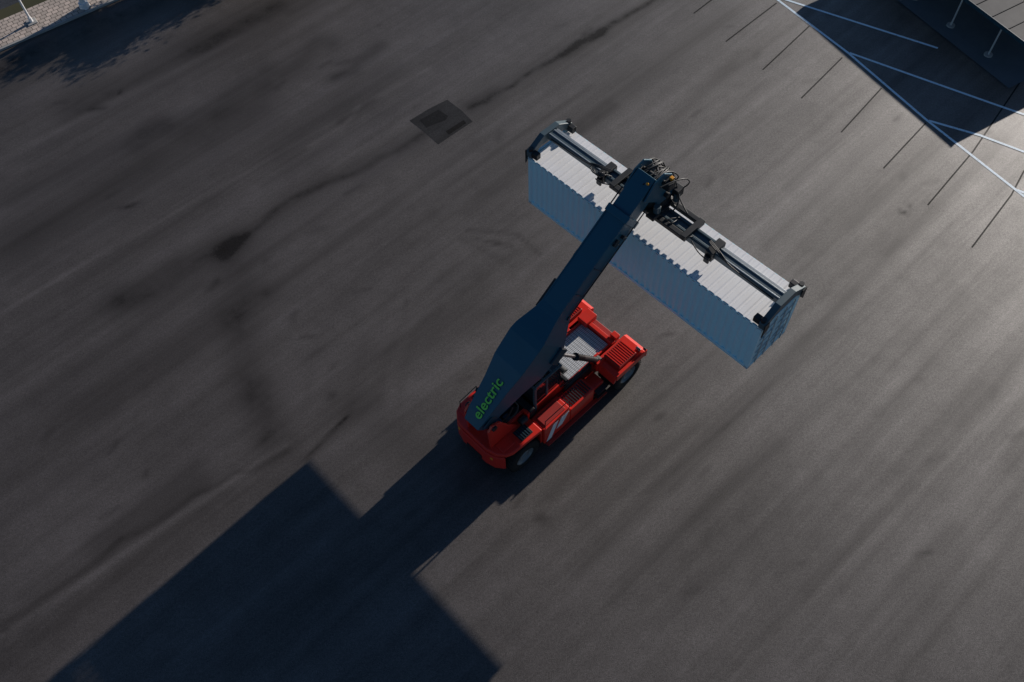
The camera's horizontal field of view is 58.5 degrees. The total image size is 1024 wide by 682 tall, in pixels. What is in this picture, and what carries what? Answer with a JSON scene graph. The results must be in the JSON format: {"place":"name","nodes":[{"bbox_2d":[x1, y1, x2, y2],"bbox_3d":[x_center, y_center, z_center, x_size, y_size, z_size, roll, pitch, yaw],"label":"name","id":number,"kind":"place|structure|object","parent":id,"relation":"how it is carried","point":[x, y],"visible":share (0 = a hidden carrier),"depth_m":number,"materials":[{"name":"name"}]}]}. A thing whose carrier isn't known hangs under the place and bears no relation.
{"place":"outdoors","nodes":[
{"label":"outdoors","id":0,"kind":"place"},
{"bbox_2d":[0,0,21,9],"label":"street","id":1,"kind":"structure","parent":0,"point":[5,3],"depth_m":56.87,"materials":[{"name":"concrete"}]},
{"bbox_2d":[0,0,108,47],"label":"pavement","id":2,"kind":"structure","parent":0,"point":[45,14],"depth_m":55.90,"materials":[{"name":"stone"}]},
{"bbox_2d":[18,0,37,25],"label":"street lamp","id":3,"kind":"object","parent":2,"relation":"on","point":[30,21],"visible":1,"depth_m":55.47,"materials":[{"name":"metal"}]},
{"bbox_2d":[78,0,90,10],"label":"street lamp","id":4,"kind":"object","parent":2,"relation":"on","point":[84,5],"visible":1,"depth_m":56.00,"materials":[{"name":"metal"}]},
{"bbox_2d":[465,401,497,431],"bbox_3d":[-1.242,3.040,36.864,0.259,0.259,1.640,-40,65,-21],"label":"boom pivot pin","id":5,"kind":"object","parent":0,"point":[494,428],"visible":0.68,"depth_m":36.55,"materials":[{"name":"grey metal"}]},
{"bbox_2d":[499,404,519,421],"bbox_3d":[-0.518,3.149,38.574,1.550,0.097,1.100,-40,65,-21],"label":"bay","id":6,"kind":"object","parent":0,"point":[513,410],"visible":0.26,"depth_m":38.60,"materials":[{"name":"black metal"}]},
{"bbox_2d":[0,0,1023,681],"bbox_3d":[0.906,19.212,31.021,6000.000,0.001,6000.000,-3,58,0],"label":"ground","id":7,"kind":"structure","parent":0,"point":[276,278],"depth_m":42.45,"materials":[{"name":"grey asphalt"}]},
{"bbox_2d":[0,0,46,19],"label":"grass verge","id":8,"kind":"object","parent":7,"relation":"on","point":[13,9],"depth_m":56.48,"materials":[{"name":"green plant"}]},
{"bbox_2d":[0,0,117,50],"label":"kerb","id":9,"kind":"structure","parent":7,"relation":"on","point":[55,25],"depth_m":55.54,"materials":[{"name":"concrete"}]},
{"bbox_2d":[410,100,472,143],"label":"asphalt patch","id":10,"kind":"object","parent":7,"relation":"on","point":[441,122],"visible":1,"depth_m":50.59,"materials":[{"name":"asphalt"}]},
{"bbox_2d":[505,439,538,470],"bbox_3d":[0.405,4.769,38.969,1.720,1.720,0.550,-40,65,-21],"label":"wheel rear right tyre","id":11,"kind":"object","parent":7,"relation":"on","point":[534,446],"visible":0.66,"depth_m":38.50,"materials":[{"name":"black rubber"}]},
{"bbox_2d":[517,448,532,464],"bbox_3d":[0.501,4.851,38.916,0.980,0.980,0.192,-40,65,-21],"label":"wheel rim","id":12,"kind":"object","parent":11,"relation":"in","point":[525,456],"visible":0.56,"depth_m":39.11,"materials":[{"name":"grey metal"}]},
{"bbox_2d":[505,438,539,471],"bbox_3d":[0.405,4.769,38.969,1.764,1.763,0.467,-40,65,-21],"label":"wheel rear right tread","id":13,"kind":"object","parent":7,"relation":"on","point":[509,467],"visible":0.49,"depth_m":38.37,"materials":[{"name":"rubber"}]},
{"bbox_2d":[608,360,639,388],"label":"wheel front outer right tyre","id":14,"kind":"object","parent":7,"relation":"on","point":[619,384],"visible":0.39,"depth_m":40.97,"materials":[{"name":"black rubber"}]},
{"bbox_2d":[621,366,634,382],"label":"wheel rim","id":15,"kind":"object","parent":14,"relation":"in","point":[627,375],"visible":0.48,"depth_m":41.08,"materials":[{"name":"grey metal"}]},
{"bbox_2d":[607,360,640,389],"bbox_3d":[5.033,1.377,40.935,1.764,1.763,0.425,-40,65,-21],"label":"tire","id":16,"kind":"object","parent":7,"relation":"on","point":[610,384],"visible":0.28,"depth_m":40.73,"materials":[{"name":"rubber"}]},
{"bbox_2d":[694,0,1023,247],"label":"faded road marking","id":17,"kind":"object","parent":7,"relation":"on","point":[948,180],"visible":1,"depth_m":49.58,"materials":[{"name":"paint"}]},
{"bbox_2d":[777,0,1023,196],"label":"road marking","id":18,"kind":"object","parent":7,"relation":"on","point":[931,122],"visible":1,"depth_m":51.02,"materials":[{"name":"white paint"}]},
{"bbox_2d":[898,0,1023,87],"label":"canopy shelter","id":19,"kind":"object","parent":7,"relation":"on","point":[987,35],"visible":1,"depth_m":52.58,"materials":[{"name":"metal"}]},
{"bbox_2d":[514,425,530,439],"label":"vent slats","id":20,"kind":"object","parent":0,"point":[522,432],"visible":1,"depth_m":38.12,"materials":[{"name":"black metal"}]},
{"bbox_2d":[521,365,561,405],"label":"windows","id":21,"kind":"structure","parent":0,"point":[554,379],"depth_m":38.37,"materials":[{"name":"glass"}]},
{"bbox_2d":[533,380,563,410],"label":"cab sill","id":22,"kind":"structure","parent":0,"point":[552,393],"depth_m":39.13,"materials":[{"name":"red metal"}]},
{"bbox_2d":[513,352,604,419],"bbox_3d":[1.423,2.037,40.320,7.500,0.850,1.900,-40,65,-21],"label":"chassis","id":23,"kind":"object","parent":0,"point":[561,392],"visible":0.02,"depth_m":39.62,"materials":[{"name":"red paint"}]},
{"bbox_2d":[457,422,505,468],"bbox_3d":[-1.443,4.370,38.796,0.430,1.026,2.968,-40,65,-21],"label":"counterweight","id":24,"kind":"object","parent":23,"relation":"attached to","point":[497,462],"visible":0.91,"depth_m":38.44,"materials":[{"name":"red paint"}]},
{"bbox_2d":[467,442,481,458],"bbox_3d":[-1.601,4.660,38.960,0.050,0.250,0.900,-40,65,-21],"label":"bumper slot","id":25,"kind":"object","parent":24,"relation":"attached to","point":[474,450],"visible":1,"depth_m":38.90,"materials":[{"name":"black metal"}]},
{"bbox_2d":[456,390,541,456],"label":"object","id":26,"kind":"object","parent":24,"relation":"on","point":[480,437],"visible":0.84,"depth_m":38.16,"materials":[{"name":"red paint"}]},
{"bbox_2d":[464,402,470,426],"bbox_3d":[-1.333,2.691,37.901,1.617,1.770,0.120,-40,65,-21],"label":"boom support","id":27,"kind":"object","parent":26,"relation":"on","point":[465,411],"visible":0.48,"depth_m":37.10,"materials":[{"name":"red paint"}]},
{"bbox_2d":[483,348,566,428],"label":"boom hinge plates","id":28,"kind":"object","parent":27,"relation":"on","point":[558,356],"visible":0.59,"depth_m":36.39,"materials":[{"name":"metal"}]},
{"bbox_2d":[465,210,631,429],"bbox_3d":[1.351,-0.759,35.658,8.558,6.619,1.600,-40,65,-21],"label":"boom","id":29,"kind":"object","parent":28,"relation":"attached to","point":[532,343],"visible":0.91,"depth_m":35.22,"materials":[{"name":"blue paint"}]},
{"bbox_2d":[476,378,502,418],"bbox_3d":[-0.956,2.256,36.015,0.448,0.014,1.899,41,111,23],"label":"boom lettering","id":30,"kind":"object","parent":29,"relation":"attached to","point":[489,393],"visible":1,"depth_m":36.01},
{"bbox_2d":[536,235,626,304],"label":"boom side boxes","id":31,"kind":"object","parent":29,"relation":"attached to","point":[617,242],"visible":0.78,"depth_m":35.26,"materials":[{"name":"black metal"}]},
{"bbox_2d":[543,211,623,312],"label":"boom edge strips","id":32,"kind":"object","parent":29,"relation":"attached to","point":[574,255],"visible":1,"depth_m":34.59,"materials":[{"name":"metal"}]},
{"bbox_2d":[559,186,646,320],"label":"boom hoses","id":33,"kind":"object","parent":29,"relation":"attached to","point":[611,257],"visible":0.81,"depth_m":34.91,"materials":[{"name":"black rubber"}]},
{"bbox_2d":[605,202,638,228],"bbox_3d":[4.156,-4.735,34.559,0.836,0.991,1.080,-40,65,-21],"label":"boom collar","id":34,"kind":"object","parent":29,"relation":"attached to","point":[616,212],"visible":0.87,"depth_m":34.12,"materials":[{"name":"blue metal"}]},
{"bbox_2d":[460,407,513,452],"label":"hatch lids","id":35,"kind":"object","parent":26,"relation":"on","point":[505,443],"visible":0.64,"depth_m":37.89,"materials":[{"name":"red paint"}]},
{"bbox_2d":[487,421,517,447],"bbox_3d":[-0.385,3.507,37.368,1.617,1.770,0.120,-40,65,-21],"label":"boom support","id":36,"kind":"object","parent":26,"relation":"on","point":[503,430],"visible":1,"depth_m":37.38,"materials":[{"name":"red paint"}]},
{"bbox_2d":[472,392,532,440],"bbox_3d":[-0.420,3.066,38.658,0.650,0.037,3.070,-40,65,-21],"label":"vent panel","id":37,"kind":"object","parent":26,"relation":"on","point":[523,431],"visible":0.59,"depth_m":38.15,"materials":[{"name":"black metal"}]},
{"bbox_2d":[495,406,511,421],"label":"bay parts","id":38,"kind":"object","parent":26,"relation":"on","point":[503,417],"visible":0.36,"depth_m":38.24,"materials":[{"name":"metal"}]},
{"bbox_2d":[459,386,569,429],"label":"handrails","id":39,"kind":"object","parent":26,"relation":"on","point":[545,421],"visible":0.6,"depth_m":38.15,"materials":[{"name":"black metal"}]},
{"bbox_2d":[507,408,529,423],"bbox_3d":[-0.213,2.950,38.465,1.150,0.477,1.630,-40,65,-21],"label":"red bay rim","id":40,"kind":"object","parent":26,"relation":"on","point":[521,413],"visible":0.54,"depth_m":38.25,"materials":[{"name":"paint"}]},
{"bbox_2d":[535,432,541,442],"bbox_3d":[0.064,3.089,39.516,0.080,0.976,3.400,-40,65,-21],"label":"valance","id":41,"kind":"object","parent":23,"relation":"attached to","point":[539,437],"visible":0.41,"depth_m":38.96,"materials":[{"name":"red paint"}]},
{"bbox_2d":[531,363,561,412],"bbox_3d":[0.972,1.570,38.804,1.650,2.140,1.640,-40,65,-21],"label":"cab frame","id":42,"kind":"object","parent":23,"relation":"on","point":[534,388],"visible":0.45,"depth_m":37.76,"materials":[{"name":"grey metal"}]},
{"bbox_2d":[514,364,591,417],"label":"black side parts","id":43,"kind":"object","parent":23,"relation":"on","point":[524,404],"visible":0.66,"depth_m":39.18,"materials":[{"name":"metal"}]},
{"bbox_2d":[531,371,602,443],"bbox_3d":[2.466,2.737,39.650,3.820,1.360,0.820,-40,65,-21],"label":"side body","id":44,"kind":"object","parent":23,"relation":"attached to","point":[592,380],"visible":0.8,"depth_m":39.39,"materials":[{"name":"red paint"}]},
{"bbox_2d":[536,400,564,425],"bbox_3d":[1.631,3.051,38.648,1.200,0.046,0.580,-40,65,-21],"label":"side lid","id":45,"kind":"object","parent":44,"relation":"on","point":[548,411],"visible":0.96,"depth_m":38.62,"materials":[{"name":"red paint"}]},
{"bbox_2d":[547,421,557,440],"bbox_3d":[1.724,3.841,38.958,0.700,1.050,0.010,-40,65,-21],"label":"side emblem","id":46,"kind":"object","parent":44,"relation":"attached to","point":[552,430],"visible":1,"depth_m":38.94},
{"bbox_2d":[556,411,568,428],"bbox_3d":[2.167,3.359,39.008,0.750,0.650,0.012,-40,65,-21],"label":"side emblem","id":47,"kind":"object","parent":44,"relation":"attached to","point":[562,419],"visible":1,"depth_m":38.98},
{"bbox_2d":[561,380,590,406],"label":"side louvres","id":48,"kind":"object","parent":44,"relation":"on","point":[576,392],"visible":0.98,"depth_m":39.41,"materials":[{"name":"black metal"}]},
{"bbox_2d":[593,383,607,402],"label":"steps","id":49,"kind":"structure","parent":44,"relation":"attached to","point":[600,390],"depth_m":40.16,"materials":[{"name":"black metal"}]},
{"bbox_2d":[560,327,607,387],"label":"deck","id":50,"kind":"structure","parent":23,"relation":"on","point":[577,372],"depth_m":39.84,"materials":[{"name":"red paint"}]},
{"bbox_2d":[566,322,614,371],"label":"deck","id":51,"kind":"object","parent":23,"relation":"on","point":[600,333],"visible":0.55,"depth_m":40.53,"materials":[{"name":"metal"}]},
{"bbox_2d":[475,363,567,425],"bbox_3d":[0.639,1.890,39.021,3.859,1.149,2.369,-40,65,-21],"label":"exhaust and tank","id":52,"kind":"object","parent":51,"relation":"on","point":[523,420],"visible":0.48,"depth_m":38.24,"materials":[{"name":"black metal"}]},
{"bbox_2d":[501,362,590,422],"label":"engine hoses","id":53,"kind":"object","parent":52,"relation":"on","point":[563,384],"visible":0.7,"depth_m":38.01,"materials":[{"name":"black rubber"}]},
{"bbox_2d":[559,324,607,379],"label":"deck grating","id":54,"kind":"object","parent":51,"relation":"on","point":[581,339],"visible":0.64,"depth_m":40.42,"materials":[{"name":"silver metal"}]},
{"bbox_2d":[577,308,619,340],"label":"front boxes","id":55,"kind":"object","parent":51,"relation":"on","point":[587,317],"visible":1,"depth_m":40.74,"materials":[{"name":"red paint"}]},
{"bbox_2d":[593,334,645,383],"bbox_3d":[4.773,0.776,40.267,2.176,0.600,1.200,-40,65,-21],"label":"fender","id":56,"kind":"object","parent":51,"relation":"on","point":[609,371],"visible":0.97,"depth_m":39.91,"materials":[{"name":"red paint"}]},
{"bbox_2d":[604,340,635,369],"bbox_3d":[4.708,0.616,39.866,1.100,0.246,0.930,-40,65,-21],"label":"fender box","id":57,"kind":"object","parent":56,"relation":"on","point":[612,362],"visible":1,"depth_m":39.72,"materials":[{"name":"red paint"}]},
{"bbox_2d":[606,341,634,365],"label":"fender box ribs","id":58,"kind":"object","parent":57,"relation":"attached to","point":[620,353],"visible":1,"depth_m":39.74,"materials":[{"name":"red paint"}]},
{"bbox_2d":[616,349,646,380],"bbox_3d":[5.230,1.053,39.906,1.950,0.360,0.048,-40,65,-21],"label":"fender side","id":59,"kind":"object","parent":56,"relation":"attached to","point":[631,365],"visible":1,"depth_m":39.84,"materials":[{"name":"red paint"}]},
{"bbox_2d":[591,352,604,371],"bbox_3d":[3.730,0.920,40.062,0.470,0.650,0.440,-40,65,-21],"label":"cylinder bracket","id":60,"kind":"object","parent":23,"relation":"on","point":[600,361],"visible":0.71,"depth_m":39.86,"materials":[{"name":"red metal"}]},
{"bbox_2d":[572,353,600,364],"bbox_3d":[3.208,0.757,38.977,1.742,2.187,0.434,-40,65,-21],"label":"lift cylinder","id":61,"kind":"object","parent":60,"relation":"attached to","point":[588,358],"visible":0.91,"depth_m":38.71,"materials":[{"name":"black metal"}]},
{"bbox_2d":[563,353,576,358],"bbox_3d":[2.332,0.600,37.342,0.965,1.216,0.160,-38,64,-20],"label":"lift rod","id":62,"kind":"object","parent":61,"relation":"attached to","point":[570,355],"visible":0.9,"depth_m":37.30,"materials":[{"name":"silver metal"}]},
{"bbox_2d":[593,320,619,342],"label":"front beam","id":63,"kind":"structure","parent":23,"relation":"attached to","point":[599,325],"depth_m":40.88,"materials":[{"name":"red metal"}]},
{"bbox_2d":[605,172,709,253],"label":"spreader main beam","id":64,"kind":"structure","parent":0,"point":[684,225],"depth_m":35.20,"materials":[{"name":"black metal"}]},
{"bbox_2d":[596,161,725,263],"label":"spreader collars","id":65,"kind":"object","parent":64,"relation":"attached to","point":[710,251],"visible":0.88,"depth_m":34.65,"materials":[{"name":"black metal"}]},
{"bbox_2d":[606,169,715,248],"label":"spreader beam top","id":66,"kind":"structure","parent":64,"relation":"on","point":[700,231],"depth_m":35.22,"materials":[{"name":"black metal"}]},
{"bbox_2d":[643,196,671,212],"bbox_3d":[5.485,-5.648,35.524,1.500,0.370,1.500,-40,65,-21],"label":"rotator","id":67,"kind":"object","parent":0,"point":[650,206],"visible":0.27,"depth_m":35.28,"materials":[{"name":"black metal"}]},
{"bbox_2d":[551,139,772,298],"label":"spreader hoses","id":68,"kind":"object","parent":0,"point":[711,243],"visible":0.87,"depth_m":35.27,"materials":[{"name":"black rubber"}]},
{"bbox_2d":[609,167,704,241],"bbox_3d":[5.632,-5.364,35.709,1.200,0.250,3.900,-40,65,-21],"label":"sideshift frame","id":69,"kind":"object","parent":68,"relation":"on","point":[693,228],"visible":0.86,"depth_m":35.22,"materials":[{"name":"black metal"}]},
{"bbox_2d":[633,158,689,213],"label":"head hoses","id":70,"kind":"object","parent":69,"relation":"on","point":[660,172],"visible":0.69,"depth_m":34.40,"materials":[{"name":"black rubber"}]},
{"bbox_2d":[613,168,656,219],"bbox_3d":[4.694,-5.492,34.358,1.824,1.636,0.860,-40,65,-21],"label":"boom","id":71,"kind":"object","parent":70,"relation":"attached to","point":[630,199],"visible":0.86,"depth_m":34.01,"materials":[{"name":"blue paint"}]},
{"bbox_2d":[623,159,653,187],"bbox_3d":[4.835,-6.242,34.735,1.771,1.688,0.081,-40,65,-21],"label":"head plate","id":72,"kind":"object","parent":70,"relation":"attached to","point":[645,162],"visible":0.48,"depth_m":34.19,"materials":[{"name":"blue paint"}]},
{"bbox_2d":[643,173,672,203],"bbox_3d":[5.532,-5.641,34.343,1.771,1.688,0.080,-40,65,-21],"label":"head plate","id":73,"kind":"object","parent":70,"relation":"attached to","point":[656,193],"visible":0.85,"depth_m":34.04,"materials":[{"name":"blue paint"}]},
{"bbox_2d":[641,166,670,197],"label":"head pins","id":74,"kind":"object","parent":73,"relation":"attached to","point":[666,193],"visible":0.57,"depth_m":34.22,"materials":[{"name":"grey metal"}]},
{"bbox_2d":[653,194,679,213],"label":"rotator motors","id":75,"kind":"object","parent":70,"relation":"attached to","point":[657,209],"visible":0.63,"depth_m":34.84,"materials":[{"name":"grey metal"}]},
{"bbox_2d":[548,129,784,301],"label":"telescopic beams","id":76,"kind":"structure","parent":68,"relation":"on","point":[754,276],"depth_m":34.39,"materials":[{"name":"metal"}]},
{"bbox_2d":[549,128,786,298],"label":"telescopic rails","id":77,"kind":"object","parent":76,"relation":"on","point":[726,249],"visible":0.94,"depth_m":34.44,"materials":[{"name":"grey metal"}]},
{"bbox_2d":[528,130,799,368],"bbox_3d":[5.847,-4.024,37.561,2.448,2.908,12.254,-40,65,-21],"label":"shipping container","id":78,"kind":"object","parent":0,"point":[717,303],"visible":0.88,"depth_m":36.17,"materials":[{"name":"blue metal"}]},
{"bbox_2d":[526,120,571,157],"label":"end beam","id":79,"kind":"structure","parent":78,"relation":"on","point":[540,140],"depth_m":38.03,"materials":[{"name":"grey metal"}]},
{"bbox_2d":[525,147,528,161],"bbox_3d":[0.682,-7.836,38.402,0.320,0.740,0.040,-40,65,-21],"label":"end guide","id":80,"kind":"object","parent":79,"relation":"attached to","point":[526,157],"visible":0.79,"depth_m":38.36,"materials":[{"name":"black metal"}]},
{"bbox_2d":[532,123,575,160],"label":"end boxes","id":81,"kind":"object","parent":79,"relation":"attached to","point":[536,155],"visible":1,"depth_m":38.09,"materials":[{"name":"black metal"}]},
{"bbox_2d":[529,118,570,152],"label":"twistlocks","id":82,"kind":"object","parent":78,"relation":"on","point":[531,147],"visible":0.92,"depth_m":37.92,"materials":[{"name":"black metal"}]},
{"bbox_2d":[750,298,796,363],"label":"doors","id":83,"kind":"structure","parent":78,"relation":"in","point":[779,318],"depth_m":35.13,"materials":[{"name":"blue paint"}]},
{"bbox_2d":[758,284,805,329],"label":"end beam","id":84,"kind":"structure","parent":78,"relation":"on","point":[783,301],"depth_m":33.28,"materials":[{"name":"metal"}]},
{"bbox_2d":[761,322,769,337],"bbox_3d":[9.313,-0.405,33.548,0.320,0.740,0.040,-40,65,-21],"label":"end guide","id":85,"kind":"object","parent":84,"relation":"attached to","point":[766,327],"visible":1,"depth_m":33.41,"materials":[{"name":"black metal"}]},
{"bbox_2d":[753,279,798,323],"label":"end boxes","id":86,"kind":"object","parent":84,"relation":"on","point":[757,317],"visible":0.81,"depth_m":33.53,"materials":[{"name":"black metal"}]},
{"bbox_2d":[800,287,807,297],"bbox_3d":[10.903,-1.742,34.330,0.320,0.740,0.040,-40,65,-21],"label":"end guide","id":87,"kind":"object","parent":84,"relation":"attached to","point":[803,292],"visible":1,"depth_m":34.15,"materials":[{"name":"black metal"}]},
{"bbox_2d":[760,281,804,328],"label":"twistlocks","id":88,"kind":"object","parent":78,"relation":"on","point":[764,319],"visible":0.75,"depth_m":33.21,"materials":[{"name":"black metal"}]},
{"bbox_2d":[646,168,683,220],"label":"head valves","id":89,"kind":"object","parent":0,"point":[651,215],"visible":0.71,"depth_m":35.01,"materials":[{"name":"black metal"}]},
{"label":"cylinder bracket","id":90,"kind":"object","parent":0,"visible":0},
{"bbox_2d":[568,300,593,327],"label":"fender","id":91,"kind":"object","parent":90,"relation":"attached to","point":[584,305],"visible":0.21,"depth_m":41.37,"materials":[{"name":"red paint"}]},
{"bbox_2d":[569,307,581,322],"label":"fender box","id":92,"kind":"object","parent":91,"relation":"on","point":[576,314],"visible":0.24,"depth_m":40.96,"materials":[{"name":"red paint"}]},
{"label":"side body","id":93,"kind":"object","parent":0,"visible":0},
{"bbox_2d":[546,392,606,445],"bbox_3d":[1.505,2.205,40.725,3.700,0.060,4.000,-40,65,-21],"label":"running board","id":94,"kind":"object","parent":93,"relation":"on","point":[571,422],"visible":0.48,"depth_m":39.87,"materials":[{"name":"red paint"}]}
]}

